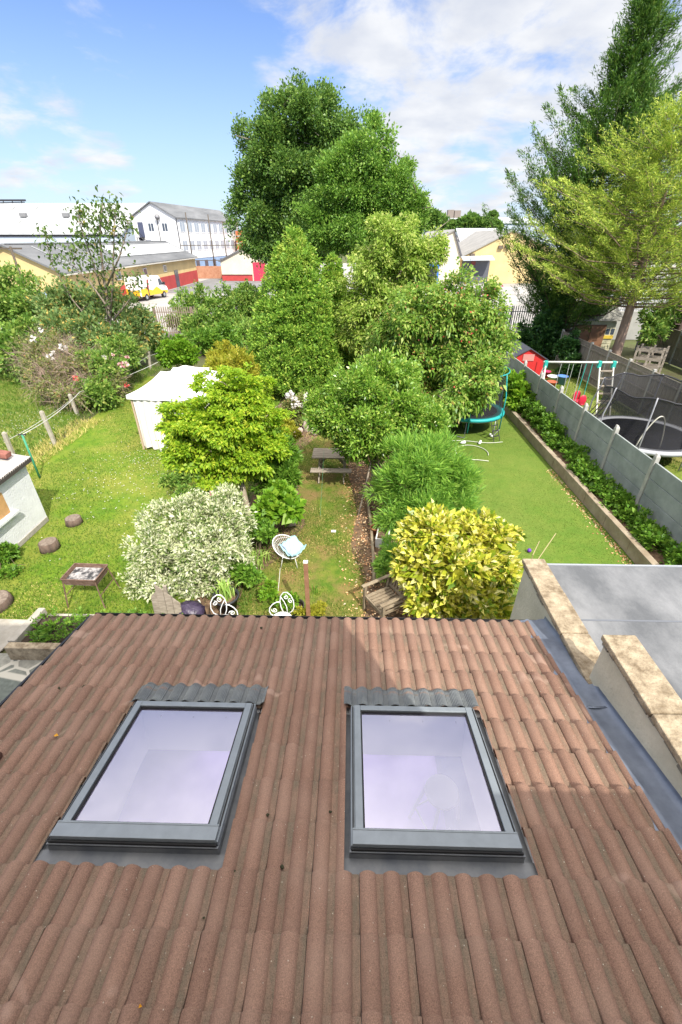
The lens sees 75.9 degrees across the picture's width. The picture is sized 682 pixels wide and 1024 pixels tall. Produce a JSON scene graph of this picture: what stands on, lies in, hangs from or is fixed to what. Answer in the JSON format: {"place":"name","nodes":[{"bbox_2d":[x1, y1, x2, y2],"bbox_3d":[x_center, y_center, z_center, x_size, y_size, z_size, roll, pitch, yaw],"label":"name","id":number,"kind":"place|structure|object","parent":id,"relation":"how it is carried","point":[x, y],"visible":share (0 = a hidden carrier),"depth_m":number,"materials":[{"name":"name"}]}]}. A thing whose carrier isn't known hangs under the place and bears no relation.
{"place":"outdoors","nodes":[
{"label":"outdoors","id":0,"kind":"place"},
{"bbox_2d":[0,619,26,651],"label":"path","id":1,"kind":"structure","parent":0,"point":[9,628],"depth_m":8.41,"materials":[{"name":"concrete"}]},
{"bbox_2d":[0,653,42,702],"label":"patio","id":2,"kind":"structure","parent":0,"point":[14,674],"depth_m":7.60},
{"bbox_2d":[0,203,145,242],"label":"warehouse","id":3,"kind":"structure","parent":0,"point":[18,221],"depth_m":133.08,"materials":[{"name":"grey"}]},
{"bbox_2d":[0,342,162,457],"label":"meadow","id":4,"kind":"structure","parent":0,"point":[29,424],"depth_m":18.53,"materials":[{"name":"green plant"}]},
{"bbox_2d":[0,260,56,385],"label":"hedge shrub","id":5,"kind":"object","parent":4,"relation":"on","point":[16,314],"visible":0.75,"depth_m":23.27,"materials":[{"name":"green plant"}]},
{"bbox_2d":[0,323,136,414],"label":"rose bush","id":6,"kind":"object","parent":4,"relation":"on","point":[47,364],"visible":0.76,"depth_m":19.25,"materials":[{"name":"green plant"}]},
{"bbox_2d":[32,185,150,345],"bbox_3d":[-11.943,-11.136,21.870,5.369,8.451,3.028,1,32,1],"label":"sycamore sapling","id":7,"kind":"object","parent":4,"relation":"on","point":[80,245],"visible":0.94,"depth_m":20.86,"materials":[{"name":"green plant"}]},
{"bbox_2d":[21,275,167,370],"bbox_3d":[-13.835,-10.172,23.966,7.363,4.959,7.250,1,32,1],"label":"elder shrub","id":8,"kind":"object","parent":4,"relation":"on","point":[137,322],"visible":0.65,"depth_m":23.36,"materials":[{"name":"green plant"}]},
{"bbox_2d":[0,376,289,619],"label":"lawn","id":9,"kind":"structure","parent":0,"point":[91,438],"depth_m":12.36,"materials":[{"name":"green plant"}]},
{"bbox_2d":[0,590,14,613],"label":"tree stump","id":10,"kind":"object","parent":9,"relation":"on","point":[7,600],"visible":1,"depth_m":8.96,"materials":[{"name":"wood"}]},
{"bbox_2d":[0,541,24,579],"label":"bush","id":11,"kind":"object","parent":9,"relation":"on","point":[9,552],"depth_m":9.98,"materials":[{"name":"green plant"}]},
{"bbox_2d":[0,454,48,564],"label":"shed","id":12,"kind":"structure","parent":9,"relation":"on","point":[23,517],"depth_m":10.63,"materials":[{"name":"grey"}]},
{"bbox_2d":[38,537,60,553],"bbox_3d":[-7.070,0.799,10.585,0.437,0.236,0.472,20,37,28],"label":"tree stump","id":13,"kind":"object","parent":9,"relation":"on","point":[49,545],"visible":1,"depth_m":10.48,"materials":[{"name":"wood"}]},
{"bbox_2d":[24,417,102,472],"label":"long grass","id":14,"kind":"structure","parent":9,"relation":"on","point":[58,443],"depth_m":16.00,"materials":[{"name":"plant"}]},
{"bbox_2d":[60,563,119,608],"bbox_3d":[-5.167,1.500,8.990,0.811,0.708,0.651,2,32,3],"label":"barbecue","id":15,"kind":"object","parent":9,"relation":"on","point":[87,574],"visible":0.98,"depth_m":8.84,"materials":[{"name":"metal"}]},
{"bbox_2d":[71,332,143,413],"bbox_3d":[-10.722,-6.568,20.181,2.505,2.760,5.408,1,32,1],"label":"dark shrub","id":16,"kind":"object","parent":9,"relation":"on","point":[101,393],"visible":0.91,"depth_m":19.29,"materials":[{"name":"green plant"}]},
{"bbox_2d":[151,584,181,613],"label":"leaning boards","id":17,"kind":"object","parent":9,"relation":"on","point":[164,601],"visible":0.56,"depth_m":8.10,"materials":[{"name":"brown wood"}]},
{"bbox_2d":[158,467,200,508],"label":"young shrub","id":18,"kind":"object","parent":9,"relation":"on","point":[172,480],"visible":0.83,"depth_m":10.49,"materials":[{"name":"green plant"}]},
{"bbox_2d":[126,365,235,449],"bbox_3d":[-5.542,-4.079,16.128,3.100,2.589,3.100,1,32,1],"label":"gazebo","id":19,"kind":"object","parent":9,"relation":"on","point":[161,387],"visible":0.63,"depth_m":14.97,"materials":[{"name":"white fabric"}]},
{"bbox_2d":[115,481,257,602],"bbox_3d":[-3.324,0.644,9.420,3.057,2.400,2.584,1,32,1],"label":"variegated shrub","id":20,"kind":"object","parent":9,"relation":"on","point":[204,543],"visible":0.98,"depth_m":9.07,"materials":[{"name":"white plant"}]},
{"bbox_2d":[135,482,268,614],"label":"border weeds","id":21,"kind":"object","parent":9,"relation":"on","point":[243,593],"visible":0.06,"depth_m":9.20,"materials":[{"name":"green plant"}]},
{"bbox_2d":[202,338,260,378],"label":"golden shrub","id":22,"kind":"object","parent":9,"relation":"on","point":[230,356],"visible":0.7,"depth_m":18.81,"materials":[{"name":"yellow plant"}]},
{"bbox_2d":[168,278,277,292],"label":"road","id":23,"kind":"structure","parent":0,"point":[211,283],"depth_m":70.67,"materials":[{"name":"grey asphalt"}]},
{"bbox_2d":[218,250,310,280],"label":"workshop","id":24,"kind":"structure","parent":23,"relation":"on","point":[235,266],"depth_m":75.60,"materials":[{"name":"white paint"}]},
{"bbox_2d":[236,435,365,616],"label":"lawn","id":25,"kind":"structure","parent":0,"point":[330,578],"depth_m":10.28,"materials":[{"name":"green plant"}]},
{"bbox_2d":[257,578,299,612],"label":"young shrub","id":26,"kind":"object","parent":25,"relation":"on","point":[272,592],"visible":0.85,"depth_m":8.71,"materials":[{"name":"green plant"}]},
{"bbox_2d":[272,534,299,567],"bbox_3d":[-1.230,0.911,9.992,0.642,0.643,0.611,1,32,1],"label":"wire chair","id":27,"kind":"object","parent":25,"relation":"on","point":[274,538],"visible":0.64,"depth_m":9.90,"materials":[{"name":"white paint"}]},
{"bbox_2d":[279,535,306,556],"bbox_3d":[-1.084,0.804,9.841,0.485,0.233,0.600,21,38,30],"label":"cushion","id":28,"kind":"object","parent":27,"relation":"on","point":[291,546],"visible":1,"depth_m":9.87,"materials":[{"name":"fabric"}]},
{"bbox_2d":[303,560,310,615],"bbox_3d":[-0.624,1.538,8.110,0.080,1.575,0.080,1,32,1],"label":"timber post","id":29,"kind":"object","parent":25,"relation":"on","point":[306,583],"visible":0.81,"depth_m":7.96,"materials":[{"name":"brown wood"}]},
{"bbox_2d":[249,432,369,616],"bbox_3d":[-0.548,-0.256,12.421,2.493,0.060,10.750,1,32,1],"label":"path straw","id":30,"kind":"object","parent":25,"relation":"on","point":[320,528],"visible":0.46,"depth_m":11.19,"materials":[{"name":"beige plant"}]},
{"bbox_2d":[291,600,327,615],"bbox_3d":[-0.573,1.984,8.543,0.804,0.426,0.462,-18,36,-26],"label":"euonymus","id":31,"kind":"object","parent":25,"relation":"on","point":[317,609],"visible":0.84,"depth_m":8.49,"materials":[{"name":"yellow plant"}]},
{"bbox_2d":[310,448,351,483],"bbox_3d":[-0.277,-1.505,13.765,1.240,0.770,1.472,1,32,2],"label":"picnic table","id":32,"kind":"object","parent":25,"relation":"on","point":[320,453],"visible":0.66,"depth_m":13.34,"materials":[{"name":"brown wood"}]},
{"bbox_2d":[195,392,428,617],"bbox_3d":[-0.441,-1.794,14.945,5.500,0.001,16.800,1,32,1],"label":"flower bed","id":33,"kind":"object","parent":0,"point":[358,548],"depth_m":10.98,"materials":[{"name":"brown soil"}]},
{"bbox_2d":[179,600,205,613],"bbox_3d":[-2.925,1.977,8.452,0.620,0.533,0.526,1,32,1],"label":"plastic bag","id":34,"kind":"object","parent":33,"relation":"on","point":[192,607],"visible":0.42,"depth_m":8.31,"materials":[{"name":"purple plastic"}]},
{"bbox_2d":[154,361,296,515],"bbox_3d":[-2.937,-1.775,11.316,3.653,3.880,2.577,1,32,1],"label":"maple tree","id":35,"kind":"object","parent":33,"relation":"on","point":[226,440],"visible":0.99,"depth_m":10.68,"materials":[{"name":"green plant"}]},
{"bbox_2d":[212,586,238,613],"bbox_3d":[-2.314,1.809,8.840,0.541,0.340,0.533,1,32,1],"label":"black pot","id":36,"kind":"object","parent":33,"relation":"on","point":[233,601],"visible":0.62,"depth_m":8.72,"materials":[{"name":"grey plastic"}]},
{"bbox_2d":[204,578,245,601],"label":"iris","id":37,"kind":"object","parent":36,"relation":"in","point":[224,590],"visible":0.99,"depth_m":8.66,"materials":[{"name":"green plant"}]},
{"bbox_2d":[218,514,279,588],"bbox_3d":[-2.032,0.887,9.844,1.259,0.903,2.426,1,32,1],"label":"ground cover","id":38,"kind":"object","parent":33,"relation":"on","point":[251,575],"visible":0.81,"depth_m":9.25,"materials":[{"name":"green plant"}]},
{"bbox_2d":[245,433,305,496],"bbox_3d":[-1.809,-1.071,12.049,1.729,1.878,2.148,1,32,1],"label":"fern clump","id":39,"kind":"object","parent":33,"relation":"on","point":[288,470],"visible":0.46,"depth_m":11.57,"materials":[{"name":"green plant"}]},
{"bbox_2d":[249,477,306,533],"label":"broad leaved plant","id":40,"kind":"object","parent":33,"relation":"on","point":[278,500],"visible":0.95,"depth_m":10.58,"materials":[{"name":"green plant"}]},
{"bbox_2d":[271,417,303,443],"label":"yellow bush","id":41,"kind":"object","parent":33,"relation":"on","point":[290,425],"visible":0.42,"depth_m":14.28,"materials":[{"name":"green plant"}]},
{"bbox_2d":[243,222,344,396],"bbox_3d":[-2.244,-8.965,19.878,5.020,7.098,5.139,1,32,1],"label":"clipped conifer","id":42,"kind":"object","parent":33,"relation":"on","point":[276,317],"visible":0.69,"depth_m":18.82,"materials":[{"name":"green plant"}]},
{"bbox_2d":[279,390,310,426],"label":"white rose bush","id":43,"kind":"object","parent":33,"relation":"on","point":[291,403],"visible":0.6,"depth_m":16.97,"materials":[{"name":"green plant"}]},
{"bbox_2d":[289,282,346,392],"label":"clipped conifer","id":44,"kind":"object","parent":33,"relation":"on","point":[320,303],"visible":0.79,"depth_m":18.83,"materials":[{"name":"green plant"}]},
{"bbox_2d":[365,487,375,584],"bbox_3d":[0.756,0.379,11.326,0.100,0.140,4.327,0,32,0],"label":"border edging","id":45,"kind":"object","parent":33,"relation":"on","point":[371,538],"visible":0.73,"depth_m":10.90,"materials":[{"name":"brown wood"}]},
{"bbox_2d":[296,344,454,499],"bbox_3d":[0.954,-2.487,12.200,4.136,4.147,2.803,-12,34,-18],"label":"bay tree","id":46,"kind":"object","parent":33,"relation":"on","point":[363,410],"visible":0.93,"depth_m":11.51,"materials":[{"name":"green plant"}]},
{"bbox_2d":[361,564,406,617],"bbox_3d":[0.914,1.618,8.537,0.796,0.990,0.700,-18,36,-26],"label":"garden armchair","id":47,"kind":"object","parent":33,"relation":"on","point":[384,604],"visible":0.62,"depth_m":8.57,"materials":[{"name":"brown wood"}]},
{"bbox_2d":[369,532,399,582],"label":"young shrub","id":48,"kind":"object","parent":33,"relation":"on","point":[380,565],"visible":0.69,"depth_m":9.26,"materials":[{"name":"green plant"}]},
{"bbox_2d":[325,209,450,356],"bbox_3d":[1.839,-8.562,18.797,4.960,7.430,3.451,-9,33,-14],"label":"pear tree","id":49,"kind":"object","parent":33,"relation":"on","point":[380,261],"visible":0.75,"depth_m":17.49,"materials":[{"name":"green plant"}]},
{"bbox_2d":[335,449,447,617],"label":"leaf litter","id":50,"kind":"object","parent":33,"relation":"on","point":[363,541],"visible":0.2,"depth_m":10.94,"materials":[{"name":"brown plant"}]},
{"bbox_2d":[360,426,490,536],"bbox_3d":[2.076,-0.712,10.874,3.323,2.900,2.925,1,32,1],"label":"feathery bush","id":51,"kind":"object","parent":33,"relation":"on","point":[427,469],"visible":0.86,"depth_m":10.50,"materials":[{"name":"green plant"}]},
{"bbox_2d":[0,251,681,652],"bbox_3d":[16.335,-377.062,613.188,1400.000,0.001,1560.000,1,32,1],"label":"ground","id":52,"kind":"structure","parent":0,"point":[628,351],"depth_m":25.77,"materials":[{"name":"green plant"}]},
{"bbox_2d":[4,608,94,659],"bbox_3d":[-4.547,2.257,8.126,2.749,0.340,1.000,1,32,1],"label":"planter bed","id":53,"kind":"object","parent":52,"relation":"on","point":[19,646],"visible":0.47,"depth_m":7.80,"materials":[{"name":"stone"}]},
{"bbox_2d":[24,606,182,642],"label":"seedlings","id":54,"kind":"object","parent":53,"relation":"in","point":[40,632],"visible":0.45,"depth_m":8.02,"materials":[{"name":"green plant"}]},
{"bbox_2d":[152,306,199,337],"bbox_3d":[-12.064,-13.983,32.265,3.300,2.200,0.160,1,32,1],"label":"palisade fence","id":55,"kind":"object","parent":52,"relation":"on","point":[170,312],"visible":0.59,"depth_m":31.94,"materials":[{"name":"brown"}]},
{"bbox_2d":[154,333,201,369],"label":"shrub","id":56,"kind":"object","parent":52,"relation":"on","point":[178,349],"visible":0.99,"depth_m":22.75,"materials":[{"name":"green plant"}]},
{"bbox_2d":[148,320,247,354],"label":"bramble bush","id":57,"kind":"object","parent":52,"relation":"on","point":[205,336],"visible":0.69,"depth_m":27.65,"materials":[{"name":"green plant"}]},
{"bbox_2d":[320,251,359,376],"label":"clipped conifer","id":58,"kind":"object","parent":52,"relation":"on","point":[332,270],"visible":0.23,"depth_m":19.69,"materials":[{"name":"green plant"}]},
{"bbox_2d":[0,612,681,1023],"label":"tiled extension","id":59,"kind":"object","parent":52,"relation":"on","point":[160,774],"visible":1,"depth_m":2.96,"materials":[{"name":"tile"}]},
{"bbox_2d":[32,682,268,876],"bbox_3d":[-1.366,2.133,3.653,1.280,0.786,1.664,1,32,1],"label":"roof window","id":60,"kind":"structure","parent":59,"relation":"in","point":[86,831],"depth_m":3.45,"materials":[{"name":"grey metal"}]},
{"bbox_2d":[408,774,459,829],"bbox_3d":[1.179,3.638,5.344,0.484,0.903,0.484,-13,34,-20],"label":"stool","id":61,"kind":"object","parent":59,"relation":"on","point":[441,791],"visible":0.85,"depth_m":5.12,"materials":[{"name":"white paint"}]},
{"bbox_2d":[344,686,537,878],"bbox_3d":[0.642,2.157,3.614,1.277,0.786,1.664,1,32,1],"label":"roof window","id":62,"kind":"structure","parent":59,"relation":"in","point":[499,850],"depth_m":3.37,"materials":[{"name":"grey metal"}]},
{"bbox_2d":[289,104,433,276],"bbox_3d":[1.498,-18.177,28.874,9.682,13.008,5.915,1,32,1],"label":"evergreen oak tree","id":63,"kind":"object","parent":52,"relation":"on","point":[340,213],"visible":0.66,"depth_m":26.47,"materials":[{"name":"green plant"}]},
{"bbox_2d":[447,209,486,237],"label":"tree","id":64,"kind":"object","parent":52,"relation":"on","point":[470,219],"visible":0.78,"depth_m":123.16,"materials":[{"name":"green plant"}]},
{"bbox_2d":[456,228,497,241],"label":"white roofed unit","id":65,"kind":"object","parent":52,"relation":"on","point":[463,233],"visible":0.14,"depth_m":89.41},
{"bbox_2d":[513,284,568,359],"bbox_3d":[12.647,-11.618,26.869,3.381,4.502,4.075,1,32,1],"label":"ivy","id":66,"kind":"object","parent":52,"relation":"on","point":[540,335],"visible":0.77,"depth_m":26.32,"materials":[{"name":"green plant"}]},
{"bbox_2d":[482,0,681,353],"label":"dark cypress","id":67,"kind":"object","parent":52,"relation":"on","point":[630,82],"visible":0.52,"depth_m":22.29,"materials":[{"name":"green plant"}]},
{"bbox_2d":[502,398,664,564],"bbox_3d":[7.346,-1.912,14.749,0.846,0.364,14.946,1,32,1],"label":"raised bed","id":68,"kind":"object","parent":52,"relation":"on","point":[618,531],"visible":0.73,"depth_m":12.11,"materials":[{"name":"brown wood"}]},
{"bbox_2d":[503,368,535,412],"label":"tall weed","id":69,"kind":"object","parent":68,"relation":"on","point":[518,385],"visible":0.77,"depth_m":18.16,"materials":[{"name":"green plant"}]},
{"bbox_2d":[505,391,681,564],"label":"bed plants","id":70,"kind":"object","parent":68,"relation":"on","point":[551,431],"visible":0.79,"depth_m":12.22,"materials":[{"name":"green plant"}]},
{"bbox_2d":[555,302,622,349],"bbox_3d":[15.678,-12.344,28.972,3.941,2.922,3.700,1,32,1],"label":"playhouse","id":71,"kind":"object","parent":52,"relation":"on","point":[602,336],"visible":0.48,"depth_m":27.66,"materials":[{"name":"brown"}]},
{"bbox_2d":[587,325,606,346],"bbox_3d":[16.267,-11.078,27.956,0.931,1.657,0.060,1,32,1],"label":"door","id":72,"kind":"structure","parent":71,"relation":"in","point":[595,336],"depth_m":27.80,"materials":[{"name":"brown wood"}]},
{"bbox_2d":[500,352,681,546],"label":"concrete fence","id":73,"kind":"object","parent":52,"relation":"on","point":[654,485],"visible":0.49,"depth_m":12.21,"materials":[{"name":"grey concrete"}]},
{"bbox_2d":[503,91,681,355],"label":"golden cypress","id":74,"kind":"object","parent":52,"relation":"on","point":[667,145],"visible":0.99,"depth_m":19.31,"materials":[{"name":"green plant"}]},
{"bbox_2d":[510,559,681,796],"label":"party wall","id":75,"kind":"structure","parent":52,"relation":"on","point":[624,674],"depth_m":4.00,"materials":[{"name":"stone"}]},
{"bbox_2d":[555,329,659,390],"bbox_3d":[12.744,-4.519,17.488,0.110,1.870,20.110,1,32,1],"label":"board fence","id":76,"kind":"object","parent":52,"relation":"on","point":[589,351],"visible":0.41,"depth_m":21.59,"materials":[{"name":"wood"}]},
{"bbox_2d":[547,563,681,699],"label":"flat roof extension","id":77,"kind":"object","parent":52,"relation":"on","point":[642,604],"depth_m":5.62,"materials":[{"name":"grey concrete"}]},
{"bbox_2d":[612,311,670,339],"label":"boundary wall","id":78,"kind":"structure","parent":52,"relation":"on","point":[634,328],"depth_m":31.97,"materials":[{"name":"paint"}]},
{"bbox_2d":[633,345,665,371],"bbox_3d":[15.208,-7.279,21.906,1.210,1.864,0.419,18,36,26],"label":"pallet","id":79,"kind":"object","parent":52,"relation":"on","point":[649,351],"visible":0.48,"depth_m":21.67,"materials":[{"name":"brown wood"}]},
{"bbox_2d":[635,343,669,372],"bbox_3d":[15.719,-7.538,22.320,1.210,1.864,0.419,18,36,26],"label":"pallet","id":80,"kind":"object","parent":52,"relation":"on","point":[652,356],"visible":0.55,"depth_m":22.12,"materials":[{"name":"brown wood"}]},
{"bbox_2d":[634,323,681,367],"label":"board fence","id":81,"kind":"object","parent":52,"relation":"on","point":[673,341],"visible":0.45,"depth_m":25.86,"materials":[{"name":"wood"}]},
{"bbox_2d":[635,300,681,354],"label":"shade bush","id":82,"kind":"object","parent":52,"relation":"on","point":[652,330],"visible":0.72,"depth_m":25.65,"materials":[{"name":"green plant"}]},
{"bbox_2d":[645,252,681,331],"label":"thin cypress","id":83,"kind":"object","parent":52,"relation":"on","point":[679,325],"visible":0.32,"depth_m":25.42,"materials":[{"name":"green plant"}]},
{"bbox_2d":[0,0,681,228],"label":"sky","id":84,"kind":"structure","parent":0,"point":[135,99],"materials":[{"name":"blue"}]},
{"bbox_2d":[1,263,681,336],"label":"yard","id":85,"kind":"structure","parent":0,"point":[159,300],"depth_m":53.60,"materials":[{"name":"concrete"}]},
{"bbox_2d":[0,240,197,301],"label":"yellow workshop","id":86,"kind":"structure","parent":85,"relation":"on","point":[171,266],"depth_m":51.95,"materials":[{"name":"grey"}]},
{"bbox_2d":[124,275,167,300],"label":"delivery van","id":87,"kind":"object","parent":85,"relation":"on","point":[156,286],"visible":0.72,"depth_m":52.44,"materials":[{"name":"white metal"}]},
{"bbox_2d":[128,201,237,265],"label":"office block","id":88,"kind":"structure","parent":85,"relation":"on","point":[154,221],"depth_m":90.25,"materials":[{"name":"white paint"}]},
{"bbox_2d":[196,266,221,277],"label":"brick wall","id":89,"kind":"structure","parent":85,"relation":"on","point":[209,271],"depth_m":80.41,"materials":[{"name":"orange brick"}]},
{"bbox_2d":[162,278,267,347],"bbox_3d":[-9.082,-14.884,32.455,9.034,4.239,9.634,1,32,1],"label":"boundary bush","id":90,"kind":"object","parent":85,"relation":"on","point":[235,310],"visible":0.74,"depth_m":32.83,"materials":[{"name":"green plant"}]},
{"bbox_2d":[219,67,371,316],"bbox_3d":[-3.212,-21.205,31.366,10.886,15.491,7.578,1,32,1],"label":"hornbeam tree","id":91,"kind":"object","parent":85,"relation":"on","point":[273,169],"visible":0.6,"depth_m":28.44,"materials":[{"name":"green plant"}]},
{"bbox_2d":[390,229,461,284],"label":"cream unit","id":92,"kind":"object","parent":85,"relation":"on","point":[454,253],"visible":0.17,"depth_m":67.41,"materials":[{"name":"grey paint"}]},
{"bbox_2d":[421,207,448,232],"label":"tree","id":93,"kind":"object","parent":85,"relation":"on","point":[439,218],"visible":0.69,"depth_m":106.78,"materials":[{"name":"green plant"}]},
{"bbox_2d":[457,230,559,282],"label":"yellow unit","id":94,"kind":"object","parent":85,"relation":"on","point":[484,251],"visible":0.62,"depth_m":71.08,"materials":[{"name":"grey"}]},
{"bbox_2d":[435,756,480,830],"bbox_3d":[1.782,3.575,5.442,0.900,0.900,1.700,1,32,1],"label":"table","id":95,"kind":"object","parent":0,"point":[451,767],"visible":0.06,"depth_m":5.51,"materials":[{"name":"white fabric"}]},
{"bbox_2d":[405,413,634,605],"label":"lawn","id":96,"kind":"structure","parent":0,"point":[529,461],"depth_m":12.54,"materials":[{"name":"green plant"}]},
{"bbox_2d":[361,256,521,427],"bbox_3d":[3.594,-5.624,15.681,5.765,6.083,5.010,1,32,1],"label":"plum tree","id":97,"kind":"object","parent":96,"relation":"on","point":[438,331],"visible":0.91,"depth_m":15.07,"materials":[{"name":"green plant"}]},
{"bbox_2d":[387,498,526,618],"bbox_3d":[2.186,1.032,8.284,2.668,2.336,2.131,1,32,1],"label":"spotted laurel","id":98,"kind":"object","parent":96,"relation":"on","point":[464,563],"visible":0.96,"depth_m":7.87,"materials":[{"name":"yellow plant"}]},
{"bbox_2d":[438,366,510,437],"bbox_3d":[4.999,-4.400,16.885,2.680,2.298,2.742,1,32,1],"label":"trampoline","id":99,"kind":"object","parent":96,"relation":"on","point":[495,412],"visible":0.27,"depth_m":16.05,"materials":[{"name":"teal plastic"}]},
{"bbox_2d":[545,369,681,479],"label":"lawn","id":100,"kind":"structure","parent":0,"point":[678,474],"depth_m":20.45,"materials":[{"name":"green plant"}]},
{"bbox_2d":[512,339,548,374],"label":"red shed","id":101,"kind":"structure","parent":100,"relation":"on","point":[533,358],"depth_m":22.27,"materials":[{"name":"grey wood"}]},
{"bbox_2d":[552,329,582,376],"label":"ivy","id":102,"kind":"object","parent":100,"relation":"on","point":[566,347],"visible":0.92,"depth_m":23.64,"materials":[{"name":"green plant"}]},
{"bbox_2d":[539,360,617,413],"bbox_3d":[9.703,-5.163,18.259,3.040,2.168,1.554,3,32,5],"label":"swing set","id":103,"kind":"object","parent":100,"relation":"on","point":[598,365],"visible":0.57,"depth_m":17.85,"materials":[{"name":"grey metal"}]},
{"bbox_2d":[588,372,681,470],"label":"trampoline","id":104,"kind":"object","parent":100,"relation":"on","point":[644,412],"visible":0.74,"depth_m":13.58,"materials":[{"name":"black fabric"}]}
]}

